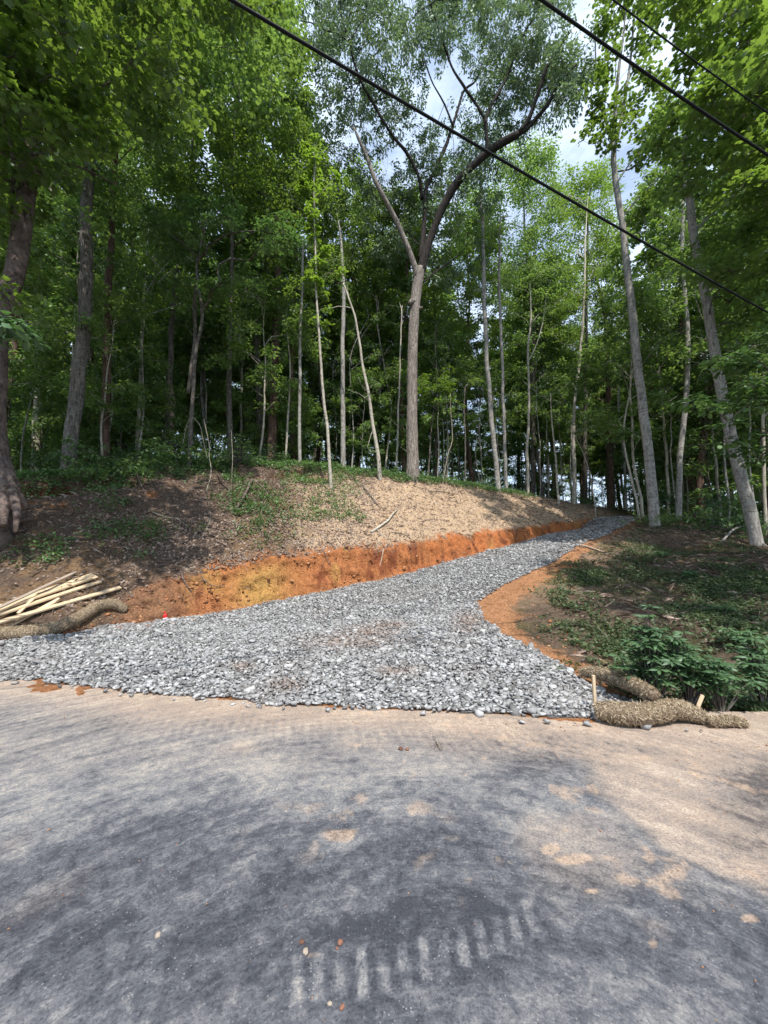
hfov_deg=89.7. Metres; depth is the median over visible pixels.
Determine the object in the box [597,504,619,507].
shrub
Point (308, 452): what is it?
understory tree
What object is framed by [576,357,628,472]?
birch tree
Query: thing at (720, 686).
shrub
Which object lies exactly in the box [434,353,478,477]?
ash tree
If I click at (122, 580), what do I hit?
leaf litter
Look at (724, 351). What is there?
hardwood tree
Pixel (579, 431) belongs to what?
bent sapling
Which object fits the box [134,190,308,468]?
dogwood tree
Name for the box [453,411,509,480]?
understory tree
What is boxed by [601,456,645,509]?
understory tree
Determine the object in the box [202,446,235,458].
shrub
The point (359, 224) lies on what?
ash tree
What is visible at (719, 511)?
shrub
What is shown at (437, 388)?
redbud tree
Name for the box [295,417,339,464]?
understory tree
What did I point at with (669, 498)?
shrub
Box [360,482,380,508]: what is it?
fallen branch
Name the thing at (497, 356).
birch tree
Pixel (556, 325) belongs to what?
hardwood tree
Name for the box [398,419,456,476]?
understory tree
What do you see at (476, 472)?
understory tree
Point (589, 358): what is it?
understory tree
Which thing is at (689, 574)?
weed plant
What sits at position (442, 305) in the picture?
pine tree
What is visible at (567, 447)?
understory tree
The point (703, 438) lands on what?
tree
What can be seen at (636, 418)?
hardwood tree
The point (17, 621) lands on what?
wood board
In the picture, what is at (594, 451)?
ash tree
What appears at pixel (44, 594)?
wood board
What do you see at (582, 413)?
pine tree
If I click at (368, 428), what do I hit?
understory tree
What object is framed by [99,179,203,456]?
birch tree
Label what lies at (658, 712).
straw wattle
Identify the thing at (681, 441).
hardwood tree
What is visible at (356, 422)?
understory tree
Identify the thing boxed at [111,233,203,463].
tree
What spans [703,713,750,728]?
straw wattle
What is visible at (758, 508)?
understory tree
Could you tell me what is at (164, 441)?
understory tree
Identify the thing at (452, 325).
hardwood tree
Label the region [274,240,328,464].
sapling
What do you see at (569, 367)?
ash tree
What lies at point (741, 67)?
maple tree
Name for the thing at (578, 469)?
ash tree
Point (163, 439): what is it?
understory tree
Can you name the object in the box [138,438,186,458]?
shrub
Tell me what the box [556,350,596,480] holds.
birch tree
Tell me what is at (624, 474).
ash tree
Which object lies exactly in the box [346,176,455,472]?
pine tree
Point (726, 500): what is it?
understory tree
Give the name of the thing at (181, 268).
hardwood tree
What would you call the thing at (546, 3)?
overhead cable
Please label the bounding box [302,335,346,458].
hardwood tree
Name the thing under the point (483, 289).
maple tree
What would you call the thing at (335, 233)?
deciduous tree
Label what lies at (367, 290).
tree
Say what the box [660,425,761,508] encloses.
understory tree
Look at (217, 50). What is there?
tulip tree
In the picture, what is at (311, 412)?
understory tree
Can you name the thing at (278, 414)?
understory tree
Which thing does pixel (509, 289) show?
hickory tree
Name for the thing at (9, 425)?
understory tree
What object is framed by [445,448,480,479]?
understory tree
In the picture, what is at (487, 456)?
birch tree
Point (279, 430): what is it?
understory tree
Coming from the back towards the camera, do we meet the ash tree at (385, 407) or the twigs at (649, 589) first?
the ash tree at (385, 407)
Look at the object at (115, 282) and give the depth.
16.95 m
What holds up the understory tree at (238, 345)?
on the ground at (367, 568)
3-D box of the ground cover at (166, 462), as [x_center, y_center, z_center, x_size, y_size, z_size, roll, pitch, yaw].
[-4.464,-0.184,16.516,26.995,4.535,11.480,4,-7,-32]
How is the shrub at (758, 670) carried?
on the ground at (367, 568)
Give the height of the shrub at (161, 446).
1.027 m
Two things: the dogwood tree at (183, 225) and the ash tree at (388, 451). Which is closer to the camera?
the dogwood tree at (183, 225)
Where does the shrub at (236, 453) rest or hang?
on the ground at (367, 568)
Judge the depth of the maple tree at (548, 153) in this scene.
27.38 m
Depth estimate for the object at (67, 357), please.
22.33 m
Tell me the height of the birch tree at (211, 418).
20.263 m
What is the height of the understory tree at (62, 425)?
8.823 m
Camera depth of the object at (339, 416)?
29.29 m
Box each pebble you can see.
[155,931,160,937]
[303,947,307,955]
[338,939,342,945]
[339,1003,344,1010]
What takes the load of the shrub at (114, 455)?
on the ground at (367, 568)
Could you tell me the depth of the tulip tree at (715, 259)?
13.08 m
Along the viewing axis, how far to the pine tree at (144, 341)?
24.47 m
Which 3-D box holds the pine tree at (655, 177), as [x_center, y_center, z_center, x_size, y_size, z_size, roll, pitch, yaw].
[19.605,-11.218,24.267,9.734,25.562,7.506,-5,-8,37]
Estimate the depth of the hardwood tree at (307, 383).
42.74 m
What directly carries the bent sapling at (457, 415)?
on the ground at (367, 568)
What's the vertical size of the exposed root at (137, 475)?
1.338 m
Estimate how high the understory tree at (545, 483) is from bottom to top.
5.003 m
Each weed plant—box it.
[644,551,669,557]
[679,570,697,577]
[701,604,735,613]
[710,627,767,646]
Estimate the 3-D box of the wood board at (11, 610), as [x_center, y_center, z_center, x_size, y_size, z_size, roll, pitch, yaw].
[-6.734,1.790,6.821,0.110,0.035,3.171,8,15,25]
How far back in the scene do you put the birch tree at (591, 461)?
36.29 m
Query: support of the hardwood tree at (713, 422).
on the ground at (367, 568)
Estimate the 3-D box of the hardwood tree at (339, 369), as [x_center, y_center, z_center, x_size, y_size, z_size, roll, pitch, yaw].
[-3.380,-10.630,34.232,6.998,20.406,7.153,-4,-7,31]
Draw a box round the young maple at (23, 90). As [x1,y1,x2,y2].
[0,0,132,163]
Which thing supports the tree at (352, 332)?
on the ground at (367, 568)
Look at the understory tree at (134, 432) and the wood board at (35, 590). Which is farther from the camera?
the understory tree at (134, 432)
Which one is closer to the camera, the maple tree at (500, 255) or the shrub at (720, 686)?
the shrub at (720, 686)
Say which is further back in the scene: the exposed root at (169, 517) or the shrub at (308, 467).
the shrub at (308, 467)
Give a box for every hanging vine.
[183,418,207,457]
[201,419,210,536]
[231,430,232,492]
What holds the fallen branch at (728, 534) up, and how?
on the ground at (367, 568)
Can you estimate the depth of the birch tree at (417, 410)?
31.38 m
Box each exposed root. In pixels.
[135,471,147,497]
[152,512,189,528]
[179,569,194,595]
[217,474,230,502]
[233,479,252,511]
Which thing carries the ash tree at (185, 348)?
on the ground at (367, 568)
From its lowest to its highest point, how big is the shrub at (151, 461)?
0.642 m
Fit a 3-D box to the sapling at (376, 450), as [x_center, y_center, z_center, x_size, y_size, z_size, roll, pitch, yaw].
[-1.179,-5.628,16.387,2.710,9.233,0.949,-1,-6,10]
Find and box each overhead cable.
[227,0,767,313]
[538,0,767,156]
[612,0,767,113]
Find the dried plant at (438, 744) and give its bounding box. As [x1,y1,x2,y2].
[432,737,450,750]
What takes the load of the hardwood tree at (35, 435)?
on the ground at (367, 568)
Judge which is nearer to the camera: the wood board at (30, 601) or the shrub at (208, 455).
the wood board at (30, 601)
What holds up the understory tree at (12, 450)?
on the ground at (367, 568)
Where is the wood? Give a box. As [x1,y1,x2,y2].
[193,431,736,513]
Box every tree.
[0,0,287,551]
[0,28,107,417]
[0,128,66,275]
[0,150,130,471]
[0,242,87,404]
[1,0,318,469]
[1,158,33,341]
[3,160,53,407]
[6,353,67,475]
[7,397,48,471]
[7,405,79,470]
[7,406,61,469]
[8,64,180,410]
[8,186,104,471]
[8,277,150,421]
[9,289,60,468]
[9,348,93,469]
[9,433,16,469]
[18,391,99,469]
[21,405,110,470]
[28,277,175,457]
[38,349,130,455]
[38,356,136,463]
[43,251,124,401]
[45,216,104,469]
[46,385,152,469]
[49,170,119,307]
[50,333,179,456]
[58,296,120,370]
[62,202,161,393]
[62,363,147,456]
[64,143,192,457]
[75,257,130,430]
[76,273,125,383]
[80,372,161,456]
[93,63,261,457]
[93,309,210,433]
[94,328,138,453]
[95,15,189,466]
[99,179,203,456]
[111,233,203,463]
[125,377,215,459]
[131,205,217,443]
[132,88,266,454]
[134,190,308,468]
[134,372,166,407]
[143,263,217,459]
[143,420,201,460]
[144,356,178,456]
[145,4,351,457]
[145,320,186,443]
[145,429,186,458]
[147,353,235,454]
[161,400,225,457]
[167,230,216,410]
[175,333,238,440]
[177,258,251,456]
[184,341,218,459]
[185,63,365,459]
[187,352,268,447]
[192,235,268,448]
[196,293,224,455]
[198,170,299,457]
[198,423,221,452]
[199,274,330,458]
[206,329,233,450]
[207,384,279,458]
[212,343,297,454]
[213,309,282,458]
[216,218,307,457]
[228,160,336,460]
[232,388,296,458]
[237,0,315,457]
[244,385,323,461]
[246,217,334,458]
[246,337,302,441]
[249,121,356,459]
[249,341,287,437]
[265,413,317,460]
[277,429,309,459]
[279,297,317,452]
[285,0,608,483]
[285,284,339,459]
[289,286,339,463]
[294,232,351,461]
[294,359,367,461]
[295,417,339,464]
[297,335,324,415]
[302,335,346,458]
[305,189,378,467]
[307,153,398,467]
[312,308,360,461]
[312,366,390,466]
[314,374,372,454]
[316,310,368,464]
[320,260,364,466]
[321,446,351,467]
[322,286,366,443]
[325,189,431,467]
[327,366,392,467]
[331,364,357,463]
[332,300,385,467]
[345,394,405,469]
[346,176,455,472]
[346,242,412,439]
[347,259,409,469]
[349,280,403,470]
[354,273,408,469]
[359,453,382,468]
[361,431,395,472]
[361,436,401,471]
[368,398,423,468]
[370,412,428,471]
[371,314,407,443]
[373,357,448,451]
[375,215,454,462]
[384,195,481,476]
[384,353,433,450]
[392,331,495,476]
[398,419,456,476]
[405,402,460,475]
[417,365,459,475]
[418,283,464,455]
[421,294,473,477]
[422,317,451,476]
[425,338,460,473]
[427,211,508,481]
[431,317,482,478]
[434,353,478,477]
[435,90,526,492]
[438,447,482,480]
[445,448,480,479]
[447,126,586,496]
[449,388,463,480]
[449,435,487,480]
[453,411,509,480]
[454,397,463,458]
[454,433,510,486]
[455,357,540,461]
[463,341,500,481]
[465,197,555,491]
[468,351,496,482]
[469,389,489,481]
[471,356,515,480]
[473,417,503,485]
[477,318,529,473]
[480,261,541,490]
[486,253,587,496]
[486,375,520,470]
[495,262,565,493]
[497,335,530,474]
[498,435,545,490]
[500,465,536,491]
[501,458,537,491]
[503,281,585,493]
[503,295,568,492]
[504,305,556,494]
[504,331,549,471]
[506,284,594,499]
[507,292,592,498]
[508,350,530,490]
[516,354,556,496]
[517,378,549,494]
[518,382,595,499]
[518,452,571,496]
[518,461,564,497]
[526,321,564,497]
[536,453,571,497]
[538,179,625,503]
[543,351,597,500]
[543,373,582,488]
[544,152,626,502]
[550,275,707,516]
[550,466,581,500]
[553,321,604,502]
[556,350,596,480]
[559,369,612,503]
[561,251,640,507]
[563,353,606,500]
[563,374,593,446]
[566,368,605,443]
[570,0,692,526]
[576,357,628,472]
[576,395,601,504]
[576,468,623,506]
[584,301,644,509]
[587,473,623,506]
[588,336,635,501]
[588,341,634,473]
[593,341,655,510]
[594,0,767,275]
[594,185,714,514]
[594,329,633,507]
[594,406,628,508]
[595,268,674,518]
[600,367,637,507]
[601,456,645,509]
[602,327,639,506]
[605,155,753,520]
[606,425,689,502]
[611,343,661,514]
[615,342,660,500]
[615,444,675,503]
[622,242,734,514]
[628,85,767,546]
[630,166,741,519]
[633,288,713,429]
[633,418,727,514]
[635,374,736,517]
[638,240,722,504]
[638,460,688,511]
[642,421,704,513]
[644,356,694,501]
[644,441,721,511]
[646,203,763,526]
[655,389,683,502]
[658,408,767,520]
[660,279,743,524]
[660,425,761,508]
[666,121,767,401]
[666,331,755,523]
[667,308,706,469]
[669,286,752,509]
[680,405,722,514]
[682,472,741,517]
[692,233,767,475]
[694,205,767,521]
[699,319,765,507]
[712,459,746,516]
[714,424,762,523]
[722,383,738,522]
[722,404,767,495]
[726,349,767,534]
[730,407,767,488]
[731,443,762,513]
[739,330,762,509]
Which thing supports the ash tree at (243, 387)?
on the ground at (367, 568)
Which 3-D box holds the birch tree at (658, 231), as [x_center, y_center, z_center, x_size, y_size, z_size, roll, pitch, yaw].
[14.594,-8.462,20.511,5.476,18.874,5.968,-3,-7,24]
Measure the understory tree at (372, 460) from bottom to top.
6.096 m
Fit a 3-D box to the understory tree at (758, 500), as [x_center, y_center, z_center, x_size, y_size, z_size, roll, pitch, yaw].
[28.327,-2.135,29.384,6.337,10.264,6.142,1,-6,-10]
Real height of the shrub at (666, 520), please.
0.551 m
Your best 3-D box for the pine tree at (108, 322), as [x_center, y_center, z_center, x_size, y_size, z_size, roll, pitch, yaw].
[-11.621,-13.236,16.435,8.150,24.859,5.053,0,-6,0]
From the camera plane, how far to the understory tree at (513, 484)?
38.13 m
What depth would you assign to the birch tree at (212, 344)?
27.32 m
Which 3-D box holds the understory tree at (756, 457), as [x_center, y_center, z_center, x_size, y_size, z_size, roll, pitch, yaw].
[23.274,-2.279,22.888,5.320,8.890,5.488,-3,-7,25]
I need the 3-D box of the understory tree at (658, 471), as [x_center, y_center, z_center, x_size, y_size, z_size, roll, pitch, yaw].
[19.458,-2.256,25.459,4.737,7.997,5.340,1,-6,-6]
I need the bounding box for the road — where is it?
[0,678,767,1023]
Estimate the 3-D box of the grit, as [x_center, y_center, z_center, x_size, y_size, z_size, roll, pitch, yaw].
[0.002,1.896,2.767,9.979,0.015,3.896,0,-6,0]
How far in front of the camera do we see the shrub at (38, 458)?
14.14 m
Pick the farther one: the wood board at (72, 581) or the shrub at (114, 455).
the shrub at (114, 455)
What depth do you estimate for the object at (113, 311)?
19.61 m
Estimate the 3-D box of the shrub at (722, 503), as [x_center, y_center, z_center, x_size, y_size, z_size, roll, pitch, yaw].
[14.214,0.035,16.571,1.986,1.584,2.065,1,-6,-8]
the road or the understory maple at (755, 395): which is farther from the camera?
the understory maple at (755, 395)
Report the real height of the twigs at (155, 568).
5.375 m
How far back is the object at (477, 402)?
28.46 m
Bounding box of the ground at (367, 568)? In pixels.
[0,463,767,722]
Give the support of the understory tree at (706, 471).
on the ground at (367, 568)
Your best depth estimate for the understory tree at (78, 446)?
23.28 m
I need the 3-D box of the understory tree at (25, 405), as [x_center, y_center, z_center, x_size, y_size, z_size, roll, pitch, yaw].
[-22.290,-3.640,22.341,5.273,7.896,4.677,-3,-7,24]
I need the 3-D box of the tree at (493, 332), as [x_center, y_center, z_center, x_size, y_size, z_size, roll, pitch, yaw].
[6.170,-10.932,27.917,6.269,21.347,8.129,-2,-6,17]
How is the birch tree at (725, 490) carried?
on the ground at (367, 568)
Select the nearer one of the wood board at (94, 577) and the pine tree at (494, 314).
the wood board at (94, 577)
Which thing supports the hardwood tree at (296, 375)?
on the ground at (367, 568)
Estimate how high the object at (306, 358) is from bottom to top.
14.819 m
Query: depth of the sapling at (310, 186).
15.31 m
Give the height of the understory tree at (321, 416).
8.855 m
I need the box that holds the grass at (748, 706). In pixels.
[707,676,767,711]
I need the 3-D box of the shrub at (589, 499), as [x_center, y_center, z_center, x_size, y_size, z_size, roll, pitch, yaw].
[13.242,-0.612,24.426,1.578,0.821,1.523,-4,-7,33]
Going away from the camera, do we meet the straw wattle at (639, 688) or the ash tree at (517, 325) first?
the straw wattle at (639, 688)
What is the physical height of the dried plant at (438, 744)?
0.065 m
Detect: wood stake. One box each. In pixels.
[591,675,596,710]
[694,694,704,720]
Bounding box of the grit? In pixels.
[1,685,767,1020]
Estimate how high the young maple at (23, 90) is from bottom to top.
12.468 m
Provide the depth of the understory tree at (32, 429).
19.27 m
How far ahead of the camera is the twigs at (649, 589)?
9.84 m
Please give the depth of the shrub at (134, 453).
14.89 m
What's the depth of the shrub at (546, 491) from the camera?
26.79 m
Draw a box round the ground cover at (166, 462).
[0,457,537,567]
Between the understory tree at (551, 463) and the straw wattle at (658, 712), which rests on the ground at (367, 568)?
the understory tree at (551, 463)
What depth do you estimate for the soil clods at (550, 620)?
7.49 m
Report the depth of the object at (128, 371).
21.85 m
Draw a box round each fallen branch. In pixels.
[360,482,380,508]
[370,509,397,537]
[579,544,602,551]
[721,526,767,546]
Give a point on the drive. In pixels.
(493, 701)
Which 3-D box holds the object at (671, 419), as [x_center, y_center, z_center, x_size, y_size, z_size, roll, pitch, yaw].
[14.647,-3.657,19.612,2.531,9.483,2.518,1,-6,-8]
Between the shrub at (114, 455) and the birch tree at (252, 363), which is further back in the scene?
the birch tree at (252, 363)
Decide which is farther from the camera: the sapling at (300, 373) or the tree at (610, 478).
the tree at (610, 478)
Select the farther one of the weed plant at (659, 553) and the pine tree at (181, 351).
the pine tree at (181, 351)
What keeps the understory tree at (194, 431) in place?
on the ground at (367, 568)
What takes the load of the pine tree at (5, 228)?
on the ground at (367, 568)
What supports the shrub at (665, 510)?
on the ground at (367, 568)
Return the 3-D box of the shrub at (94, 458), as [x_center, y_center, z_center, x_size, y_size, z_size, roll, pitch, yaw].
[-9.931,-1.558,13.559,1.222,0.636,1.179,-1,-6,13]
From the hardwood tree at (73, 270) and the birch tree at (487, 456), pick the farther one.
the birch tree at (487, 456)
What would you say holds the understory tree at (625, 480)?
on the ground at (367, 568)
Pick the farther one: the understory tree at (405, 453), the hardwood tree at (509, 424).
the hardwood tree at (509, 424)
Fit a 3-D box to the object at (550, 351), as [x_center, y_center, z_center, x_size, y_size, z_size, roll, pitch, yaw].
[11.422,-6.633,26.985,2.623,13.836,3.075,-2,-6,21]
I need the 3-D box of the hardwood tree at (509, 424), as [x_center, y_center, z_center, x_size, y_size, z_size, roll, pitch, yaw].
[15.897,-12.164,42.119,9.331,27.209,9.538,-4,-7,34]
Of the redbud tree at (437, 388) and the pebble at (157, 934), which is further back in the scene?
the redbud tree at (437, 388)
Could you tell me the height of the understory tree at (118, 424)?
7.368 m
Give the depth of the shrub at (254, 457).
16.06 m
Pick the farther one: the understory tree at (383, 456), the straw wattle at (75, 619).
the understory tree at (383, 456)
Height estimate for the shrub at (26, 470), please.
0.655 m
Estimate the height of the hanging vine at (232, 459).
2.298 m
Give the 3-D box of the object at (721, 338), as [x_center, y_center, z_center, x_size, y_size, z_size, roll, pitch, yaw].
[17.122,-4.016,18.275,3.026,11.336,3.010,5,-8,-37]
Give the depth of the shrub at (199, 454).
13.70 m
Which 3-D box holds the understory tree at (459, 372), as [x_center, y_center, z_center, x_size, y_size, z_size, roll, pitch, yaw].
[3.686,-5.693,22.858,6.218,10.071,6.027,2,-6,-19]
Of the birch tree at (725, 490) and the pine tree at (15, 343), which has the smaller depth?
the pine tree at (15, 343)
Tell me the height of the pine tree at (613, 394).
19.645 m
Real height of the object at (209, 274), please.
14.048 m
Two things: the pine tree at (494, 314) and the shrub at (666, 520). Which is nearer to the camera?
the shrub at (666, 520)
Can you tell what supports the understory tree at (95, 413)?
on the ground at (367, 568)
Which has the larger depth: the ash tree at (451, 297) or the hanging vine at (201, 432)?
the ash tree at (451, 297)
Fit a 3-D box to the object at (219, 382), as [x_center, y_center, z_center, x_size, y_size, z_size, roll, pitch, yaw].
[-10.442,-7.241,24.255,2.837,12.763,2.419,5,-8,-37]
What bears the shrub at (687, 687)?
on the ground at (367, 568)
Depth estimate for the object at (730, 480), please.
26.30 m
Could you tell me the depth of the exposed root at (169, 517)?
10.70 m
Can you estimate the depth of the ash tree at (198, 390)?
30.20 m
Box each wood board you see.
[0,571,76,608]
[0,573,93,604]
[0,577,92,610]
[0,580,101,615]
[0,586,121,623]
[6,598,60,626]
[9,575,97,604]
[17,598,34,613]
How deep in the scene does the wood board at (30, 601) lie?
7.09 m
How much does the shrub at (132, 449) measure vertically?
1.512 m
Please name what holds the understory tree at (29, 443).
on the ground at (367, 568)
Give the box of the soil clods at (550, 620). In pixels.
[486,541,707,706]
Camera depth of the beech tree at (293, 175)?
16.82 m
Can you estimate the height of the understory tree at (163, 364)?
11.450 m
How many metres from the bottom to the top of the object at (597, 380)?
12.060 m
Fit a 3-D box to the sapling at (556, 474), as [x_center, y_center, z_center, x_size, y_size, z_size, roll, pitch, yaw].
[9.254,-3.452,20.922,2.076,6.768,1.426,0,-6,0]
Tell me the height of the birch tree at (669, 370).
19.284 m
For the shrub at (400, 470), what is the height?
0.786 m
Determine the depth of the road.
1.98 m
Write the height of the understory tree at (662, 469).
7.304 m
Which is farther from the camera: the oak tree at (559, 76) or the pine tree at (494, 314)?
the pine tree at (494, 314)
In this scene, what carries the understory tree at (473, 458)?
on the ground at (367, 568)
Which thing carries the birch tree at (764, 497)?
on the ground at (367, 568)
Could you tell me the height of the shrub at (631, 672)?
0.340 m
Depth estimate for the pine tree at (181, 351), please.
31.34 m
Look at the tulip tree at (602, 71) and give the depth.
16.36 m
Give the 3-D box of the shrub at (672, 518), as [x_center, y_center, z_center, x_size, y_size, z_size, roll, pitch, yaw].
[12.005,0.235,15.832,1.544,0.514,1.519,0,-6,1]
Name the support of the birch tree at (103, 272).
on the ground at (367, 568)
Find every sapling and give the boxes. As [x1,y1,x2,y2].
[271,282,306,459]
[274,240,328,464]
[289,132,348,488]
[333,278,384,479]
[379,296,410,471]
[441,393,461,483]
[450,372,486,482]
[533,384,565,504]
[568,412,596,517]
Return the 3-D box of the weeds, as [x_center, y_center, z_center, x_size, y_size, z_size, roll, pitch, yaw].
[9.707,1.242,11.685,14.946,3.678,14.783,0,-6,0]
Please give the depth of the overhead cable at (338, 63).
3.93 m
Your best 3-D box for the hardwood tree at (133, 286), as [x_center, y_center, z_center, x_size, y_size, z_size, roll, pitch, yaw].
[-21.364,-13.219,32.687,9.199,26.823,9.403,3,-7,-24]
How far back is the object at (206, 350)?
21.15 m
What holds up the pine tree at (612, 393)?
on the ground at (367, 568)
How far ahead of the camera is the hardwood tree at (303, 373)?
39.27 m
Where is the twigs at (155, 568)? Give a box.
[0,463,610,625]
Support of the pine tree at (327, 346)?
on the ground at (367, 568)
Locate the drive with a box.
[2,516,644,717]
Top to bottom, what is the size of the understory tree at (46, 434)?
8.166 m
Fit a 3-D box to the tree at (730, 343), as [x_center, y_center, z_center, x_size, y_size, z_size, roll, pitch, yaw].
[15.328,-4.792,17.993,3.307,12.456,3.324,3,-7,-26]
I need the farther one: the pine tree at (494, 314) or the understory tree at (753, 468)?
the pine tree at (494, 314)
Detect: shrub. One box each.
[14,467,42,473]
[23,449,60,469]
[41,453,82,469]
[47,435,130,471]
[49,456,155,482]
[84,455,121,466]
[109,453,133,463]
[115,446,150,459]
[118,442,179,463]
[123,452,168,466]
[134,437,201,466]
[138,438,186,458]
[150,443,234,467]
[195,450,229,461]
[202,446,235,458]
[206,434,267,466]
[238,452,266,462]
[242,443,290,461]
[294,460,322,472]
[325,461,343,467]
[383,467,405,473]
[537,487,561,498]
[579,495,605,504]
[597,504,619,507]
[608,604,697,698]
[617,514,677,525]
[621,492,646,512]
[621,663,659,682]
[628,505,686,517]
[635,492,676,516]
[657,631,729,704]
[660,512,705,522]
[664,498,709,519]
[679,505,761,532]
[687,654,767,711]
[693,494,739,528]
[707,504,741,526]
[720,519,742,527]
[723,637,767,701]
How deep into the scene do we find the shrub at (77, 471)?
11.95 m
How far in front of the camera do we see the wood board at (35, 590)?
7.34 m
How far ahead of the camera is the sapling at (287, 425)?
17.89 m
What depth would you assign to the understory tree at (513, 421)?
27.25 m
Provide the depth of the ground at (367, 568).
10.42 m
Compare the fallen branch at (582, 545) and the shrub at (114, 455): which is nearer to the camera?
the fallen branch at (582, 545)
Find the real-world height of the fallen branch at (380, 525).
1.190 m
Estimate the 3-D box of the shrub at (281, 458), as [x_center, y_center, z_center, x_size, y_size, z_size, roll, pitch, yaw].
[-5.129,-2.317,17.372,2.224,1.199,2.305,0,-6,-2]
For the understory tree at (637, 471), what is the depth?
32.42 m
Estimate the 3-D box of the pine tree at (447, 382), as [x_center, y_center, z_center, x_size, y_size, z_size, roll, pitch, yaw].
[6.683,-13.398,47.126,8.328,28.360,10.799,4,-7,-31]
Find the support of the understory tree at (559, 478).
on the ground at (367, 568)
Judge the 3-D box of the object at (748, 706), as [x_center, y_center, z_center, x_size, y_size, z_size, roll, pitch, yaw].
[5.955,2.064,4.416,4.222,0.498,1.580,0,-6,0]
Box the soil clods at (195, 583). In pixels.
[59,519,588,634]
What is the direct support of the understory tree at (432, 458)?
on the ground at (367, 568)
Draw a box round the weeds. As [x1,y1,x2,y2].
[524,515,767,711]
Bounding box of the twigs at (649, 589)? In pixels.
[552,515,767,705]
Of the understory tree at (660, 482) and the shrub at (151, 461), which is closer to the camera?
the shrub at (151, 461)
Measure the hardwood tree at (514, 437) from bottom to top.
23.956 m
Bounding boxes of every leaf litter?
[0,463,610,622]
[568,520,767,671]
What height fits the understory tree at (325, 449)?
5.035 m
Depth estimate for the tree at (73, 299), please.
15.06 m
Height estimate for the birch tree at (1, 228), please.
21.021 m
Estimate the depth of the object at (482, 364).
24.69 m
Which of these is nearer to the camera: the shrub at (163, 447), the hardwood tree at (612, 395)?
the shrub at (163, 447)
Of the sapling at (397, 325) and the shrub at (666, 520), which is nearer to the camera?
the shrub at (666, 520)
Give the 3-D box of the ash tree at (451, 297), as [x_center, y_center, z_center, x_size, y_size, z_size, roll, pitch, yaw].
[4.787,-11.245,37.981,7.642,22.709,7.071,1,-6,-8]
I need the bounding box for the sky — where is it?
[43,0,763,509]
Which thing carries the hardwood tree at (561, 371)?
on the ground at (367, 568)
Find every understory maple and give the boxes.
[0,310,51,351]
[663,292,767,468]
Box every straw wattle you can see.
[0,598,128,639]
[578,665,662,701]
[592,697,708,727]
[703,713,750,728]
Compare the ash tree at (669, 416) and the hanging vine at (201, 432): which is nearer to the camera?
the hanging vine at (201, 432)
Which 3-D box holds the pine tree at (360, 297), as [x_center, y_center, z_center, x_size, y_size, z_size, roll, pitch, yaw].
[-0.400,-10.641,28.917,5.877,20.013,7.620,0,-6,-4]
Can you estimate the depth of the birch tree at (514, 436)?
42.77 m
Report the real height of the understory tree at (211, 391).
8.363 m
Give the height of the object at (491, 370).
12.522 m
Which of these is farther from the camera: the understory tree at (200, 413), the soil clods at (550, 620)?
the understory tree at (200, 413)
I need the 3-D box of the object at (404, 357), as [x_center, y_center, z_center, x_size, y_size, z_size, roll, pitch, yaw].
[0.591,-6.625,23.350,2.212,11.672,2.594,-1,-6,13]
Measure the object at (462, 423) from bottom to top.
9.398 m
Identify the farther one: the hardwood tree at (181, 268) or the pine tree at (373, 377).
the pine tree at (373, 377)
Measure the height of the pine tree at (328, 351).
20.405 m
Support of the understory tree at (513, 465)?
on the ground at (367, 568)
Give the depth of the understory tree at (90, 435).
19.57 m
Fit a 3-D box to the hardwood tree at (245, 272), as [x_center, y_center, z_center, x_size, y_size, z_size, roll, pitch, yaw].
[-6.432,-13.266,20.230,8.426,24.036,8.243,-5,-8,42]
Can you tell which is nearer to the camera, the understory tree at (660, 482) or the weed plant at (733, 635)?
the weed plant at (733, 635)
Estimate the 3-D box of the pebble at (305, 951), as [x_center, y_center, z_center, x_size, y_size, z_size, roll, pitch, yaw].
[-0.315,1.767,1.552,0.022,0.016,0.029,7,-13,-7]
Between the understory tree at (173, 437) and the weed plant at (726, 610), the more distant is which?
the understory tree at (173, 437)
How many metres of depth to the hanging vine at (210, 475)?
12.13 m
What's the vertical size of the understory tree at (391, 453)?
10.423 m
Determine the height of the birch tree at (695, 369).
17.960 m
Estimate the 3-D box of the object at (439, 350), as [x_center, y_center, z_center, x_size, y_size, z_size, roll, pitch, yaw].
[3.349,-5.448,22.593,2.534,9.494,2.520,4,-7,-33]

